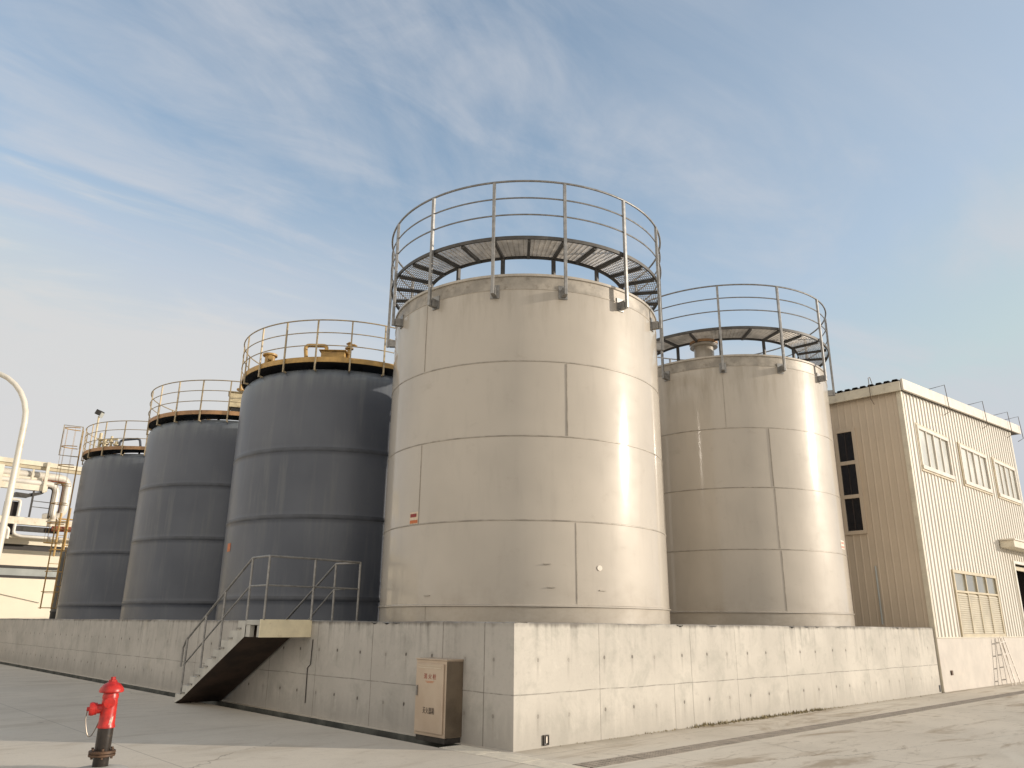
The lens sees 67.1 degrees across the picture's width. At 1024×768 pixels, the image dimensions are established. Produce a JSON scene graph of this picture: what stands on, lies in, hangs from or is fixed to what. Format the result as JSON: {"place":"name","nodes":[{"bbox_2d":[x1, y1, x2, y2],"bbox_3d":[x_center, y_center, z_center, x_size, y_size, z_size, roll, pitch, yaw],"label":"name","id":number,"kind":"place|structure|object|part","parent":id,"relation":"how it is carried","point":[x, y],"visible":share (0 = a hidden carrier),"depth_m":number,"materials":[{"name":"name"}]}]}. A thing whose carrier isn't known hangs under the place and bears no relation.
{"place":"outdoors","nodes":[
{"label":"outdoors","id":0,"kind":"place"},
{"bbox_2d":[0,534,68,618],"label":"building","id":1,"kind":"structure","parent":0,"point":[23,564],"depth_m":40.72,"materials":[{"name":"metal"}]},
{"bbox_2d":[0,661,1023,767],"bbox_3d":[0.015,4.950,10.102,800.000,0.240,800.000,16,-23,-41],"label":"ground","id":2,"kind":"structure","parent":0,"point":[43,711],"depth_m":11.33,"materials":[{"name":"concrete"}]},
{"bbox_2d":[0,371,28,559],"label":"street lamp","id":3,"kind":"object","parent":2,"relation":"on","point":[16,461],"visible":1,"depth_m":11.20,"materials":[{"name":"white metal"}]},
{"bbox_2d":[0,457,81,555],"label":"pipe rack","id":4,"kind":"object","parent":2,"relation":"on","point":[40,483],"visible":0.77,"depth_m":39.99,"materials":[{"name":"metal"}]},
{"bbox_2d":[78,677,128,767],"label":"fire hydrant","id":5,"kind":"object","parent":2,"relation":"on","point":[102,752],"visible":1,"depth_m":8.75,"materials":[{"name":"metal"}]},
{"bbox_2d":[174,555,361,702],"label":"staircase","id":6,"kind":"structure","parent":2,"relation":"on","point":[248,648],"depth_m":14.94,"materials":[{"name":"metal"}]},
{"bbox_2d":[414,657,463,744],"bbox_3d":[-1.081,4.566,11.178,0.350,1.112,0.734,16,-23,-41],"label":"fire cabinet","id":7,"kind":"object","parent":2,"relation":"on","point":[438,701],"visible":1,"depth_m":11.00,"materials":[{"name":"metal"}]},
{"bbox_3d":[-1.196,4.508,11.086,0.039,0.925,0.635,16,-23,-41],"label":"door","id":8,"kind":"part","parent":7,"relation":"part of","materials":[{"name":"metal"}]},
{"bbox_2d":[439,745,498,754],"bbox_3d":[-0.577,4.891,10.284,0.388,0.038,0.772,16,-23,-41],"label":"drain grate","id":9,"kind":"object","parent":2,"relation":"on","point":[469,749],"visible":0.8,"depth_m":10.28,"materials":[{"name":"grey concrete"}]},
{"bbox_2d":[0,618,941,751],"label":"concrete wall","id":10,"kind":"structure","parent":2,"relation":"on","point":[531,685],"depth_m":13.40,"materials":[{"name":"grey concrete"}]},
{"bbox_2d":[305,639,312,701],"bbox_3d":[-3.731,5.264,14.157,0.018,1.101,0.136,16,-23,-40],"label":"crack","id":11,"kind":"object","parent":10,"relation":"attached to","point":[307,670],"visible":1,"depth_m":14.16,"materials":[{"name":"concrete"}]},
{"bbox_2d":[479,752,541,762],"bbox_3d":[-0.036,4.724,9.733,0.388,0.038,0.772,16,-23,-41],"label":"drain grate","id":12,"kind":"object","parent":2,"relation":"on","point":[509,757],"visible":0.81,"depth_m":9.70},
{"bbox_2d":[521,759,587,767],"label":"drain grate","id":13,"kind":"object","parent":2,"relation":"on","point":[542,763],"visible":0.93,"depth_m":9.23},
{"bbox_2d":[574,756,644,767],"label":"drain grate","id":14,"kind":"object","parent":2,"relation":"on","point":[606,762],"visible":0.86,"depth_m":9.47,"materials":[{"name":"grey metal"}]},
{"bbox_2d":[626,748,688,758],"bbox_3d":[1.937,4.872,10.144,0.992,0.038,0.308,16,-23,-41],"label":"drain grate","id":15,"kind":"object","parent":2,"relation":"on","point":[657,753],"visible":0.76,"depth_m":10.12,"materials":[{"name":"grey concrete"}]},
{"bbox_2d":[675,741,729,750],"bbox_3d":[2.665,5.083,10.796,0.992,0.038,0.308,16,-23,-41],"label":"drain grate","id":16,"kind":"object","parent":2,"relation":"on","point":[705,745],"visible":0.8,"depth_m":10.77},
{"bbox_2d":[547,695,925,748],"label":"dry weeds","id":17,"kind":"object","parent":2,"relation":"on","point":[766,716],"visible":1,"depth_m":14.11,"materials":[{"name":"brown plant"}]},
{"bbox_2d":[713,735,766,743],"bbox_3d":[3.393,5.294,11.449,0.992,0.038,0.308,16,-23,-41],"label":"drain grate","id":18,"kind":"object","parent":2,"relation":"on","point":[740,739],"visible":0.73,"depth_m":11.45,"materials":[{"name":"grey concrete"}]},
{"bbox_2d":[750,730,798,737],"bbox_3d":[4.121,5.505,12.101,0.992,0.038,0.308,16,-23,-41],"label":"drain grate","id":19,"kind":"object","parent":2,"relation":"on","point":[774,733],"visible":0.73,"depth_m":12.11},
{"bbox_2d":[784,725,827,731],"bbox_3d":[4.849,5.715,12.753,0.992,0.038,0.308,16,-23,-41],"label":"drain grate","id":20,"kind":"object","parent":2,"relation":"on","point":[804,728],"visible":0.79,"depth_m":12.76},
{"bbox_2d":[811,721,851,726],"bbox_3d":[5.577,5.926,13.406,0.992,0.038,0.308,16,-23,-41],"label":"drain grate","id":21,"kind":"object","parent":2,"relation":"on","point":[833,724],"visible":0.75,"depth_m":13.37,"materials":[{"name":"grey concrete"}]},
{"bbox_2d":[840,717,877,722],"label":"drain grate","id":22,"kind":"object","parent":2,"relation":"on","point":[858,719],"visible":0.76,"depth_m":14.08,"materials":[{"name":"grey concrete"}]},
{"bbox_2d":[864,713,896,718],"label":"drain grate","id":23,"kind":"object","parent":2,"relation":"on","point":[879,716],"visible":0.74,"depth_m":14.66,"materials":[{"name":"grey concrete"}]},
{"bbox_2d":[884,710,918,714],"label":"drain grate","id":24,"kind":"object","parent":2,"relation":"on","point":[901,712],"visible":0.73,"depth_m":15.35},
{"bbox_2d":[907,707,937,711],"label":"drain grate","id":25,"kind":"object","parent":2,"relation":"on","point":[919,709],"visible":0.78,"depth_m":15.98,"materials":[{"name":"grey concrete"}]},
{"bbox_2d":[925,704,953,707],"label":"drain grate","id":26,"kind":"object","parent":2,"relation":"on","point":[938,706],"visible":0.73,"depth_m":16.63,"materials":[{"name":"grey concrete"}]},
{"bbox_2d":[942,702,967,705],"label":"drain grate","id":27,"kind":"object","parent":2,"relation":"on","point":[955,703],"visible":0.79,"depth_m":17.32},
{"bbox_2d":[956,699,983,702],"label":"drain grate","id":28,"kind":"object","parent":2,"relation":"on","point":[970,700],"visible":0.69,"depth_m":18.05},
{"bbox_2d":[974,697,995,699],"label":"drain grate","id":29,"kind":"object","parent":2,"relation":"on","point":[984,698],"visible":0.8,"depth_m":18.64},
{"bbox_2d":[986,695,1006,697],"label":"drain grate","id":30,"kind":"object","parent":2,"relation":"on","point":[996,696],"visible":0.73,"depth_m":19.24,"materials":[{"name":"grey concrete"}]},
{"bbox_2d":[998,693,1018,695],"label":"drain grate","id":31,"kind":"object","parent":2,"relation":"on","point":[1009,694],"visible":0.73,"depth_m":19.88,"materials":[{"name":"grey concrete"}]},
{"bbox_2d":[998,637,1020,685],"bbox_3d":[15.156,8.434,23.527,1.165,1.379,0.280,16,-23,-41],"label":"stepladder","id":32,"kind":"object","parent":2,"relation":"on","point":[1009,665],"visible":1,"depth_m":23.49,"materials":[{"name":"metal"}]},
{"bbox_2d":[0,0,1023,537],"label":"sky","id":33,"kind":"structure","parent":0,"point":[181,181],"materials":[{"name":"blue"}]},
{"bbox_2d":[828,377,1023,692],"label":"clad building","id":34,"kind":"structure","parent":0,"point":[932,506],"depth_m":23.02,"materials":[{"name":"white paint"}]},
{"bbox_2d":[833,427,867,534],"bbox_3d":[10.174,2.914,23.204,0.110,3.190,0.660,16,-23,-41],"label":"window","id":35,"kind":"structure","parent":34,"relation":"in","point":[846,451],"depth_m":23.17,"materials":[{"name":"black glass"}]},
{"bbox_2d":[915,423,955,481],"bbox_3d":[12.964,2.125,23.657,2.720,1.440,0.145,16,-23,-41],"label":"window","id":36,"kind":"structure","parent":34,"relation":"in","point":[934,448],"depth_m":23.61,"materials":[{"name":"white paint"}]},
{"bbox_2d":[957,442,992,495],"bbox_3d":[15.628,2.887,26.048,2.800,1.440,0.145,16,-23,-41],"label":"window","id":37,"kind":"structure","parent":34,"relation":"in","point":[973,463],"depth_m":25.99,"materials":[{"name":"white paint"}]},
{"bbox_2d":[951,569,1005,636],"bbox_3d":[14.248,6.737,23.555,3.970,1.890,0.110,16,-23,-41],"label":"louvre window","id":38,"kind":"structure","parent":34,"relation":"in","point":[979,610],"depth_m":23.44,"materials":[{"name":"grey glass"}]},
{"bbox_2d":[991,457,1021,505],"bbox_3d":[18.114,3.597,28.279,2.670,1.460,0.145,16,-23,-41],"label":"window","id":39,"kind":"structure","parent":34,"relation":"in","point":[1007,488],"depth_m":28.23,"materials":[{"name":"white paint"}]},
{"bbox_2d":[1012,561,1023,627],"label":"doorway","id":40,"kind":"structure","parent":34,"relation":"in","point":[1018,567],"depth_m":27.38,"materials":[{"name":"white metal"}]},
{"label":"containment floor","id":41,"kind":"structure","parent":0,"visible":0},
{"bbox_2d":[38,519,69,618],"bbox_3d":[-20.119,9.322,35.106,2.419,5.900,3.799,-8,-19,24],"label":"ladder","id":42,"kind":"object","parent":41,"relation":"on","point":[53,608],"visible":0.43,"depth_m":34.40,"materials":[{"name":"metal"}]},
{"bbox_2d":[43,409,149,618],"bbox_3d":[-14.613,6.223,31.055,5.782,9.512,5.782,-3,-18,13],"label":"storage tank","id":43,"kind":"object","parent":41,"relation":"on","point":[96,561],"visible":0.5,"depth_m":28.66,"materials":[{"name":"metal"}]},
{"bbox_2d":[120,380,243,619],"bbox_3d":[-9.609,4.786,25.936,5.784,9.308,5.784,16,-23,-41],"label":"storage tank","id":44,"kind":"object","parent":41,"relation":"on","point":[176,555],"visible":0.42,"depth_m":23.49,"materials":[{"name":"metal"}]},
{"bbox_2d":[215,319,395,620],"bbox_3d":[-4.730,3.477,20.915,5.784,8.915,5.784,16,-23,-41],"label":"storage tank","id":45,"kind":"object","parent":41,"relation":"on","point":[310,468],"visible":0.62,"depth_m":18.61,"materials":[{"name":"metal"}]},
{"bbox_2d":[378,180,670,623],"bbox_3d":[0.264,1.621,15.942,5.982,9.596,5.993,16,-23,-41],"label":"storage tank","id":46,"kind":"object","parent":41,"relation":"on","point":[525,474],"visible":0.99,"depth_m":13.69,"materials":[{"name":"metal"}]},
{"bbox_2d":[649,284,854,625],"bbox_3d":[5.952,3.084,21.124,6.002,9.996,6.002,16,-23,-41],"label":"storage tank","id":47,"kind":"object","parent":41,"relation":"on","point":[755,534],"visible":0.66,"depth_m":18.76,"materials":[{"name":"metal"}]}
]}

